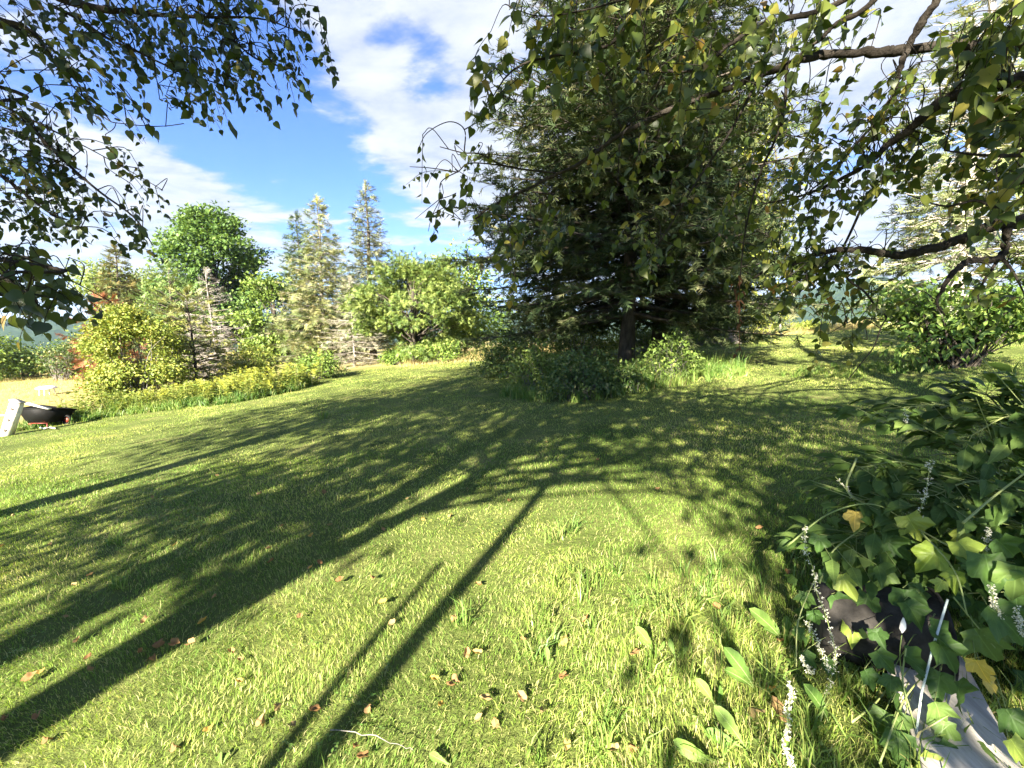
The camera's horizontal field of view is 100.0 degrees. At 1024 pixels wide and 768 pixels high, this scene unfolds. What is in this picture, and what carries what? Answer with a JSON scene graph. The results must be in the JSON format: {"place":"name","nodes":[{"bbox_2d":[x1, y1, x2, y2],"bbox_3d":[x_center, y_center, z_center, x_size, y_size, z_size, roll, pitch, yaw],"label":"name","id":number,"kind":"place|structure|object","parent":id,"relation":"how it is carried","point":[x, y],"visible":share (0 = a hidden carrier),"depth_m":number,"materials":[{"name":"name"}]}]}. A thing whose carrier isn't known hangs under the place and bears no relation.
{"place":"outdoors","nodes":[
{"label":"outdoors","id":0,"kind":"place"},
{"bbox_2d":[0,277,986,352],"bbox_3d":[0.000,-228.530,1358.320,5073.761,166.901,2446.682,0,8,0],"label":"hills","id":1,"kind":"structure","parent":0,"point":[57,328],"depth_m":877.00,"materials":[{"name":"plant"}]},
{"bbox_2d":[0,327,1023,767],"bbox_3d":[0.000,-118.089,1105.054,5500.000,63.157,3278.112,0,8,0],"label":"ground","id":2,"kind":"structure","parent":0,"point":[532,432],"depth_m":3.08,"materials":[{"name":"plant"}]},
{"bbox_2d":[0,398,26,436],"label":"white post","id":3,"kind":"object","parent":2,"relation":"on","point":[12,417],"visible":0.98,"depth_m":10.29,"materials":[{"name":"paint"}]},
{"bbox_2d":[0,333,42,380],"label":"shrub","id":4,"kind":"object","parent":2,"relation":"on","point":[5,345],"visible":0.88,"depth_m":33.86,"materials":[{"name":"green plant"}]},
{"bbox_2d":[21,671,35,681],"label":"fallen leaf","id":5,"kind":"object","parent":2,"relation":"on","point":[27,676],"visible":1,"depth_m":2.17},
{"bbox_2d":[31,710,40,719],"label":"fallen leaf","id":6,"kind":"object","parent":2,"relation":"on","point":[34,716],"visible":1,"depth_m":1.93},
{"bbox_2d":[0,341,75,381],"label":"shrub","id":7,"kind":"object","parent":2,"relation":"on","point":[31,367],"visible":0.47,"depth_m":34.93,"materials":[{"name":"green plant"}]},
{"bbox_2d":[35,386,57,395],"bbox_3d":[-23.527,0.416,21.748,0.808,0.623,0.808,0,8,0],"label":"garden table","id":8,"kind":"object","parent":2,"relation":"on","point":[40,388],"visible":0.85,"depth_m":21.59,"materials":[{"name":"white plastic"}]},
{"bbox_2d":[40,736,52,743],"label":"fallen leaf","id":9,"kind":"object","parent":2,"relation":"on","point":[44,739],"visible":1,"depth_m":1.83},
{"bbox_2d":[21,405,76,426],"bbox_3d":[-12.300,0.858,11.352,1.104,0.584,0.600,0,8,0],"label":"wheelbarrow","id":10,"kind":"object","parent":2,"relation":"on","point":[31,414],"visible":0.77,"depth_m":11.17,"materials":[{"name":"metal"}]},
{"bbox_2d":[25,402,51,409],"bbox_3d":[-12.099,0.562,10.973,0.496,0.200,0.100,-1,8,-9],"label":"white board","id":11,"kind":"object","parent":10,"relation":"on","point":[39,406],"visible":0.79,"depth_m":10.96,"materials":[{"name":"paint"}]},
{"bbox_2d":[18,333,85,380],"bbox_3d":[-33.724,-2.012,32.137,4.135,3.543,4.118,6,10,40],"label":"bare shrub","id":12,"kind":"object","parent":2,"relation":"on","point":[59,365],"visible":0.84,"depth_m":31.77,"materials":[{"name":"green plant"}]},
{"bbox_2d":[34,331,90,377],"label":"shrub","id":13,"kind":"object","parent":2,"relation":"on","point":[71,339],"visible":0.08,"depth_m":32.98,"materials":[{"name":"green plant"}]},
{"bbox_2d":[54,291,149,391],"bbox_3d":[-20.416,-2.068,21.870,4.024,5.349,4.340,0,8,0],"label":"red shrub","id":14,"kind":"object","parent":2,"relation":"on","point":[81,361],"visible":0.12,"depth_m":21.29,"materials":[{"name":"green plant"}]},
{"bbox_2d":[72,240,157,374],"bbox_3d":[-26.875,-4.960,29.777,5.823,9.710,5.757,0,8,0],"label":"spruce tree","id":15,"kind":"object","parent":2,"relation":"on","point":[110,288],"visible":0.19,"depth_m":28.99,"materials":[{"name":"green plant"}]},
{"bbox_2d":[56,255,177,313],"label":"broadleaf tree","id":16,"kind":"object","parent":2,"relation":"on","point":[86,281],"visible":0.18,"depth_m":44.25,"materials":[{"name":"green plant"}]},
{"bbox_2d":[60,300,205,404],"bbox_3d":[-12.856,-1.043,14.623,3.860,3.628,3.309,0,8,0],"label":"forsythia bush","id":17,"kind":"object","parent":2,"relation":"on","point":[119,323],"visible":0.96,"depth_m":14.19,"materials":[{"name":"yellow plant"}]},
{"bbox_2d":[140,615,148,623],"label":"fallen leaf","id":18,"kind":"object","parent":2,"relation":"on","point":[144,618],"visible":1,"depth_m":2.56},
{"bbox_2d":[95,279,203,351],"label":"broadleaf tree","id":19,"kind":"object","parent":2,"relation":"on","point":[159,292],"visible":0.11,"depth_m":32.48,"materials":[{"name":"green plant"}]},
{"bbox_2d":[145,653,155,661],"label":"fallen leaf","id":20,"kind":"object","parent":2,"relation":"on","point":[152,657],"visible":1,"depth_m":2.25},
{"bbox_2d":[152,638,164,647],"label":"fallen leaf","id":21,"kind":"object","parent":2,"relation":"on","point":[156,644],"visible":1,"depth_m":2.36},
{"bbox_2d":[0,0,338,351],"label":"birch tree","id":22,"kind":"object","parent":2,"relation":"on","point":[19,298],"visible":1,"depth_m":2.60,"materials":[{"name":"green plant"}]},
{"bbox_2d":[168,638,179,645],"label":"fallen leaf","id":23,"kind":"object","parent":2,"relation":"on","point":[173,641],"visible":1,"depth_m":2.34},
{"bbox_2d":[170,742,180,751],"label":"fallen leaf","id":24,"kind":"object","parent":2,"relation":"on","point":[173,747],"visible":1,"depth_m":1.75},
{"bbox_2d":[123,260,238,377],"bbox_3d":[-19.080,-3.540,24.774,5.664,7.198,5.838,-3,8,-21],"label":"broadleaf tree","id":25,"kind":"object","parent":2,"relation":"on","point":[171,295],"visible":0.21,"depth_m":24.30,"materials":[{"name":"green plant"}]},
{"bbox_2d":[184,638,194,644],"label":"fallen leaf","id":26,"kind":"object","parent":2,"relation":"on","point":[191,641],"visible":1,"depth_m":2.33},
{"bbox_2d":[144,283,247,392],"bbox_3d":[-12.338,-1.552,16.483,3.603,4.518,3.324,0,8,0],"label":"juniper bush","id":27,"kind":"object","parent":2,"relation":"on","point":[202,344],"visible":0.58,"depth_m":16.35,"materials":[{"name":"green plant"}]},
{"bbox_2d":[202,722,213,731],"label":"fallen leaf","id":28,"kind":"object","parent":2,"relation":"on","point":[207,729],"visible":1,"depth_m":1.82,"materials":[{"name":"plant"}]},
{"bbox_2d":[134,200,283,363],"bbox_3d":[-28.610,-9.304,41.059,12.127,15.519,11.705,0,8,0],"label":"maple tree","id":29,"kind":"object","parent":2,"relation":"on","point":[212,237],"visible":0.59,"depth_m":38.78,"materials":[{"name":"green plant"}]},
{"bbox_2d":[177,267,254,382],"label":"dead conifer","id":30,"kind":"object","parent":2,"relation":"on","point":[214,317],"visible":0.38,"depth_m":18.75,"materials":[{"name":"plant"}]},
{"bbox_2d":[216,752,229,764],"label":"weed plant","id":31,"kind":"object","parent":2,"relation":"on","point":[219,758],"visible":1,"depth_m":1.70,"materials":[{"name":"green plant"}]},
{"bbox_2d":[49,342,404,419],"bbox_3d":[-8.424,0.008,19.803,4.509,3.669,18.236,2,8,18],"label":"goldenrod","id":32,"kind":"object","parent":2,"relation":"on","point":[229,383],"visible":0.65,"depth_m":13.70,"materials":[{"name":"yellow plant"}]},
{"bbox_2d":[216,339,285,380],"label":"shrub","id":33,"kind":"object","parent":2,"relation":"on","point":[256,362],"visible":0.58,"depth_m":18.25,"materials":[{"name":"green plant"}]},
{"bbox_2d":[255,713,265,726],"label":"fallen leaf","id":34,"kind":"object","parent":2,"relation":"on","point":[260,719],"visible":1,"depth_m":1.84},
{"bbox_2d":[217,268,307,364],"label":"broadleaf tree","id":35,"kind":"object","parent":2,"relation":"on","point":[266,291],"visible":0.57,"depth_m":34.65,"materials":[{"name":"green plant"}]},
{"bbox_2d":[273,703,280,710],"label":"fallen leaf","id":36,"kind":"object","parent":2,"relation":"on","point":[277,706],"visible":1,"depth_m":1.90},
{"bbox_2d":[264,210,331,360],"bbox_3d":[-18.294,-8.290,37.290,6.116,13.207,5.944,0,8,0],"label":"spruce tree","id":37,"kind":"object","parent":2,"relation":"on","point":[290,250],"visible":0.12,"depth_m":36.35,"materials":[{"name":"green plant"}]},
{"bbox_2d":[309,704,320,710],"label":"fallen leaf","id":38,"kind":"object","parent":2,"relation":"on","point":[315,707],"visible":1,"depth_m":1.86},
{"bbox_2d":[256,192,377,364],"bbox_3d":[-13.540,-7.190,30.254,8.599,12.262,8.516,0,8,0],"label":"larch tree","id":39,"kind":"object","parent":2,"relation":"on","point":[297,324],"visible":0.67,"depth_m":29.30,"materials":[{"name":"green plant"}]},
{"bbox_2d":[288,346,350,378],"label":"shrub","id":40,"kind":"object","parent":2,"relation":"on","point":[312,358],"visible":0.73,"depth_m":18.80,"materials":[{"name":"green plant"}]},
{"bbox_2d":[315,275,389,368],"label":"dead conifer","id":41,"kind":"object","parent":2,"relation":"on","point":[344,336],"visible":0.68,"depth_m":25.57,"materials":[{"name":"plant"}]},
{"bbox_2d":[356,750,368,758],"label":"fallen leaf","id":42,"kind":"object","parent":2,"relation":"on","point":[360,754],"visible":1,"depth_m":1.63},
{"bbox_2d":[364,704,370,712],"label":"fallen leaf","id":43,"kind":"object","parent":2,"relation":"on","point":[366,708],"visible":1,"depth_m":1.84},
{"bbox_2d":[329,178,408,360],"bbox_3d":[-9.801,-7.618,29.688,5.792,12.604,6.064,-4,9,-28],"label":"spruce tree","id":44,"kind":"object","parent":2,"relation":"on","point":[363,269],"visible":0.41,"depth_m":29.11,"materials":[{"name":"green plant"}]},
{"bbox_2d":[330,729,412,749],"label":"fallen twig","id":45,"kind":"object","parent":2,"relation":"on","point":[365,735],"visible":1,"depth_m":1.70,"materials":[{"name":"wood"}]},
{"bbox_2d":[388,618,394,624],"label":"fallen leaf","id":46,"kind":"object","parent":2,"relation":"on","point":[391,622],"visible":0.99,"depth_m":2.38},
{"bbox_2d":[377,345,418,365],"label":"shrub","id":47,"kind":"object","parent":2,"relation":"on","point":[388,356],"visible":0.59,"depth_m":24.20,"materials":[{"name":"green plant"}]},
{"bbox_2d":[335,246,487,363],"bbox_3d":[-5.236,-4.145,23.354,7.868,6.564,6.107,0,8,0],"label":"broadleaf tree","id":48,"kind":"object","parent":2,"relation":"on","point":[426,295],"visible":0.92,"depth_m":22.46,"materials":[{"name":"green plant"}]},
{"bbox_2d":[405,337,463,364],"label":"shrub","id":49,"kind":"object","parent":2,"relation":"on","point":[438,355],"visible":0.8,"depth_m":22.58,"materials":[{"name":"green plant"}]},
{"bbox_2d":[430,674,438,679],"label":"fallen leaf","id":50,"kind":"object","parent":2,"relation":"on","point":[433,676],"visible":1,"depth_m":1.97,"materials":[{"name":"plant"}]},
{"bbox_2d":[429,751,457,765],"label":"weed plant","id":51,"kind":"object","parent":2,"relation":"on","point":[434,758],"visible":1,"depth_m":1.59,"materials":[{"name":"green plant"}]},
{"bbox_2d":[0,320,894,421],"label":"dry field grass","id":52,"kind":"structure","parent":2,"relation":"on","point":[794,331],"depth_m":23.38,"materials":[{"name":"plant"}]},
{"bbox_2d":[446,681,454,685],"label":"fallen leaf","id":53,"kind":"object","parent":2,"relation":"on","point":[450,683],"visible":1,"depth_m":1.92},
{"bbox_2d":[452,673,459,681],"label":"fallen leaf","id":54,"kind":"object","parent":2,"relation":"on","point":[455,678],"visible":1,"depth_m":1.96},
{"bbox_2d":[464,646,469,657],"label":"fallen leaf","id":55,"kind":"object","parent":2,"relation":"on","point":[466,652],"visible":1,"depth_m":2.10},
{"bbox_2d":[432,234,513,350],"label":"broadleaf tree","id":56,"kind":"object","parent":2,"relation":"on","point":[472,300],"visible":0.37,"depth_m":25.94,"materials":[{"name":"green plant"}]},
{"bbox_2d":[473,648,481,653],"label":"fallen leaf","id":57,"kind":"object","parent":2,"relation":"on","point":[476,650],"visible":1,"depth_m":2.10,"materials":[{"name":"plant"}]},
{"bbox_2d":[474,713,481,721],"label":"fallen leaf","id":58,"kind":"object","parent":2,"relation":"on","point":[477,717],"visible":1,"depth_m":1.74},
{"bbox_2d":[479,693,492,700],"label":"fallen leaf","id":59,"kind":"object","parent":2,"relation":"on","point":[486,696],"visible":1,"depth_m":1.82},
{"bbox_2d":[462,328,515,366],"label":"bramble bush","id":60,"kind":"object","parent":2,"relation":"on","point":[487,347],"visible":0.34,"depth_m":17.64,"materials":[{"name":"green plant"}]},
{"bbox_2d":[492,717,498,727],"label":"fallen leaf","id":61,"kind":"object","parent":2,"relation":"on","point":[495,722],"visible":1,"depth_m":1.71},
{"bbox_2d":[469,337,553,377],"bbox_3d":[0.032,-0.821,13.666,2.544,1.367,2.394,6,9,36],"label":"shrub","id":62,"kind":"object","parent":2,"relation":"on","point":[496,358],"visible":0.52,"depth_m":13.36,"materials":[{"name":"green plant"}]},
{"bbox_2d":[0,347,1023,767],"bbox_3d":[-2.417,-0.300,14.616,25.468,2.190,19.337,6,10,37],"label":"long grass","id":63,"kind":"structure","parent":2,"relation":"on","point":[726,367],"depth_m":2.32,"materials":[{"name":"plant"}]},
{"bbox_2d":[517,690,526,701],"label":"fallen leaf","id":64,"kind":"object","parent":2,"relation":"on","point":[522,695],"visible":1,"depth_m":1.81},
{"bbox_2d":[493,318,566,358],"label":"shrub","id":65,"kind":"object","parent":2,"relation":"on","point":[541,346],"visible":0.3,"depth_m":17.19,"materials":[{"name":"green plant"}]},
{"bbox_2d":[489,338,577,391],"bbox_3d":[0.542,-0.470,10.785,2.250,1.398,1.508,0,8,0],"label":"bramble bush","id":66,"kind":"object","parent":2,"relation":"on","point":[531,370],"visible":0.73,"depth_m":10.62,"materials":[{"name":"green plant"}]},
{"bbox_2d":[544,646,553,666],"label":"weed plant","id":67,"kind":"object","parent":2,"relation":"on","point":[546,652],"visible":0.88,"depth_m":2.01,"materials":[{"name":"green plant"}]},
{"bbox_2d":[558,671,568,678],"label":"fallen leaf","id":68,"kind":"object","parent":2,"relation":"on","point":[562,675],"visible":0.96,"depth_m":1.90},
{"bbox_2d":[561,634,567,645],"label":"fallen leaf","id":69,"kind":"object","parent":2,"relation":"on","point":[564,640],"visible":1,"depth_m":2.14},
{"bbox_2d":[564,738,570,750],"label":"fallen leaf","id":70,"kind":"object","parent":2,"relation":"on","point":[567,747],"visible":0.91,"depth_m":1.58,"materials":[{"name":"plant"}]},
{"bbox_2d":[525,340,633,403],"bbox_3d":[1.484,-0.247,8.928,2.209,1.313,1.654,-3,8,-20],"label":"bramble bush","id":71,"kind":"object","parent":2,"relation":"on","point":[583,376],"visible":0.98,"depth_m":8.81,"materials":[{"name":"green plant"}]},
{"bbox_2d":[551,318,614,368],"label":"bramble bush","id":72,"kind":"object","parent":2,"relation":"on","point":[569,344],"visible":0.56,"depth_m":14.53,"materials":[{"name":"green plant"}]},
{"bbox_2d":[557,324,619,357],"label":"shrub","id":73,"kind":"object","parent":2,"relation":"on","point":[611,342],"visible":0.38,"depth_m":18.19,"materials":[{"name":"green plant"}]},
{"bbox_2d":[597,722,609,733],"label":"weed plant","id":74,"kind":"object","parent":2,"relation":"on","point":[604,723],"visible":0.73,"depth_m":1.65,"materials":[{"name":"green plant"}]},
{"bbox_2d":[605,742,619,750],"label":"fallen leaf","id":75,"kind":"object","parent":2,"relation":"on","point":[617,746],"visible":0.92,"depth_m":1.55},
{"bbox_2d":[591,356,659,392],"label":"bramble bush","id":76,"kind":"object","parent":2,"relation":"on","point":[635,374],"visible":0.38,"depth_m":9.25,"materials":[{"name":"green plant"}]},
{"bbox_2d":[628,743,638,752],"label":"fallen leaf","id":77,"kind":"object","parent":2,"relation":"on","point":[631,745],"visible":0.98,"depth_m":1.55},
{"bbox_2d":[630,648,639,654],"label":"fallen leaf","id":78,"kind":"object","parent":2,"relation":"on","point":[635,651],"visible":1,"depth_m":1.99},
{"bbox_2d":[613,320,683,351],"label":"shrub","id":79,"kind":"object","parent":2,"relation":"on","point":[644,337],"visible":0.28,"depth_m":18.63,"materials":[{"name":"green plant"}]},
{"bbox_2d":[635,626,664,652],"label":"weed plant","id":80,"kind":"object","parent":2,"relation":"on","point":[641,632],"visible":0.82,"depth_m":2.03,"materials":[{"name":"green plant"}]},
{"bbox_2d":[439,0,881,365],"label":"spruce tree","id":81,"kind":"object","parent":2,"relation":"on","point":[582,117],"visible":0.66,"depth_m":10.94,"materials":[{"name":"green plant"}]},
{"bbox_2d":[629,328,721,380],"bbox_3d":[3.768,-0.673,10.103,1.951,1.270,1.397,-1,8,-10],"label":"bramble bush","id":82,"kind":"object","parent":2,"relation":"on","point":[681,361],"visible":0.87,"depth_m":9.93,"materials":[{"name":"green plant"}]},
{"bbox_2d":[668,639,687,657],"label":"weed plant","id":83,"kind":"object","parent":2,"relation":"on","point":[671,644],"visible":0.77,"depth_m":1.99,"materials":[{"name":"green plant"}]},
{"bbox_2d":[555,0,816,357],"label":"spruce tree","id":84,"kind":"object","parent":2,"relation":"on","point":[658,336],"visible":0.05,"depth_m":13.62,"materials":[{"name":"green plant"}]},
{"bbox_2d":[670,322,726,346],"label":"shrub","id":85,"kind":"object","parent":2,"relation":"on","point":[701,341],"visible":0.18,"depth_m":19.54,"materials":[{"name":"green plant"}]},
{"bbox_2d":[673,738,727,763],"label":"weed plant","id":86,"kind":"object","parent":2,"relation":"on","point":[684,746],"visible":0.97,"depth_m":1.51,"materials":[{"name":"green plant"}]},
{"bbox_2d":[696,678,722,705],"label":"weed plant","id":87,"kind":"object","parent":2,"relation":"on","point":[703,687],"visible":0.99,"depth_m":1.72,"materials":[{"name":"green plant"}]},
{"bbox_2d":[403,0,1023,379],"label":"birch tree","id":88,"kind":"object","parent":2,"relation":"on","point":[982,70],"visible":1,"depth_m":2.46,"materials":[{"name":"green plant"}]},
{"bbox_2d":[712,602,720,608],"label":"fallen leaf","id":89,"kind":"object","parent":2,"relation":"on","point":[716,604],"visible":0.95,"depth_m":2.25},
{"bbox_2d":[704,705,749,749],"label":"weed plant","id":90,"kind":"object","parent":2,"relation":"on","point":[725,719],"visible":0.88,"depth_m":1.55,"materials":[{"name":"green plant"}]},
{"bbox_2d":[707,327,758,344],"bbox_3d":[9.762,-2.315,19.342,2.526,1.294,1.753,0,8,0],"label":"tree stump","id":91,"kind":"object","parent":2,"relation":"on","point":[734,340],"visible":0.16,"depth_m":19.07,"materials":[{"name":"grey plant"}]},
{"bbox_2d":[730,275,744,358],"bbox_3d":[1.402,-0.413,2.683,0.096,0.521,0.064,1,8,9],"label":"trunk","id":92,"kind":"object","parent":2,"relation":"on","point":[738,312],"visible":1,"depth_m":2.67,"materials":[{"name":"wood"}]},
{"bbox_2d":[724,647,755,690],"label":"weed plant","id":93,"kind":"object","parent":2,"relation":"on","point":[739,670],"visible":0.96,"depth_m":1.78,"materials":[{"name":"green plant"}]},
{"bbox_2d":[748,707,764,721],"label":"fallen leaf","id":94,"kind":"object","parent":2,"relation":"on","point":[753,710],"visible":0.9,"depth_m":1.65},
{"bbox_2d":[729,82,805,295],"bbox_3d":[12.501,-8.958,22.955,5.710,13.281,5.712,3,8,20],"label":"broadleaf tree","id":95,"kind":"object","parent":2,"relation":"on","point":[771,158],"visible":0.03,"depth_m":21.94,"materials":[{"name":"green plant"}]},
{"bbox_2d":[749,607,790,638],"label":"weed plant","id":96,"kind":"object","parent":2,"relation":"on","point":[761,617],"visible":0.8,"depth_m":2.03,"materials":[{"name":"green plant"}]},
{"bbox_2d":[742,306,798,332],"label":"shrub","id":97,"kind":"object","parent":2,"relation":"on","point":[769,328],"visible":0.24,"depth_m":22.97,"materials":[{"name":"green plant"}]},
{"bbox_2d":[771,696,789,721],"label":"fallen leaf","id":98,"kind":"object","parent":2,"relation":"on","point":[776,700],"visible":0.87,"depth_m":1.64,"materials":[{"name":"plant"}]},
{"bbox_2d":[786,319,834,331],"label":"shrub","id":99,"kind":"object","parent":2,"relation":"on","point":[805,325],"visible":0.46,"depth_m":23.36,"materials":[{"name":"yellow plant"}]},
{"bbox_2d":[803,684,829,725],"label":"weed plant","id":100,"kind":"object","parent":2,"relation":"on","point":[814,694],"visible":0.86,"depth_m":1.60,"materials":[{"name":"green plant"}]},
{"bbox_2d":[811,582,959,680],"bbox_3d":[1.572,1.050,1.865,0.412,0.406,0.408,4,8,25],"label":"plastic tub","id":101,"kind":"object","parent":2,"relation":"on","point":[851,614],"visible":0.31,"depth_m":1.76,"materials":[{"name":"plastic"}]},
{"bbox_2d":[774,360,1023,600],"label":"knotweed shrub","id":102,"kind":"object","parent":2,"relation":"on","point":[893,482],"visible":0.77,"depth_m":2.08,"materials":[{"name":"green plant"}]},
{"bbox_2d":[781,341,1023,767],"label":"vine","id":103,"kind":"object","parent":2,"relation":"on","point":[998,574],"visible":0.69,"depth_m":1.58,"materials":[{"name":"green plant"}]},
{"bbox_2d":[899,618,906,706],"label":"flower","id":104,"kind":"object","parent":2,"relation":"on","point":[902,627],"visible":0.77,"depth_m":1.55,"materials":[{"name":"plant"}]},
{"bbox_2d":[915,599,948,731],"bbox_3d":[1.458,1.019,1.504,0.303,0.460,0.019,-6,10,-37],"label":"garden stake","id":105,"kind":"object","parent":2,"relation":"on","point":[928,667],"visible":0.82,"depth_m":1.50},
{"bbox_2d":[841,0,1023,338],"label":"spruce tree","id":106,"kind":"object","parent":2,"relation":"on","point":[958,253],"visible":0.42,"depth_m":11.91,"materials":[{"name":"green plant"}]},
{"bbox_2d":[855,274,1023,372],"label":"elder bush","id":107,"kind":"object","parent":2,"relation":"on","point":[954,333],"visible":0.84,"depth_m":8.48,"materials":[{"name":"green plant"}]},
{"bbox_2d":[887,656,1021,767],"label":"wooden board","id":108,"kind":"object","parent":2,"relation":"on","point":[981,716],"visible":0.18,"depth_m":1.46,"materials":[{"name":"wood"}]},
{"bbox_2d":[0,0,1023,318],"label":"sky","id":109,"kind":"structure","parent":0,"point":[401,65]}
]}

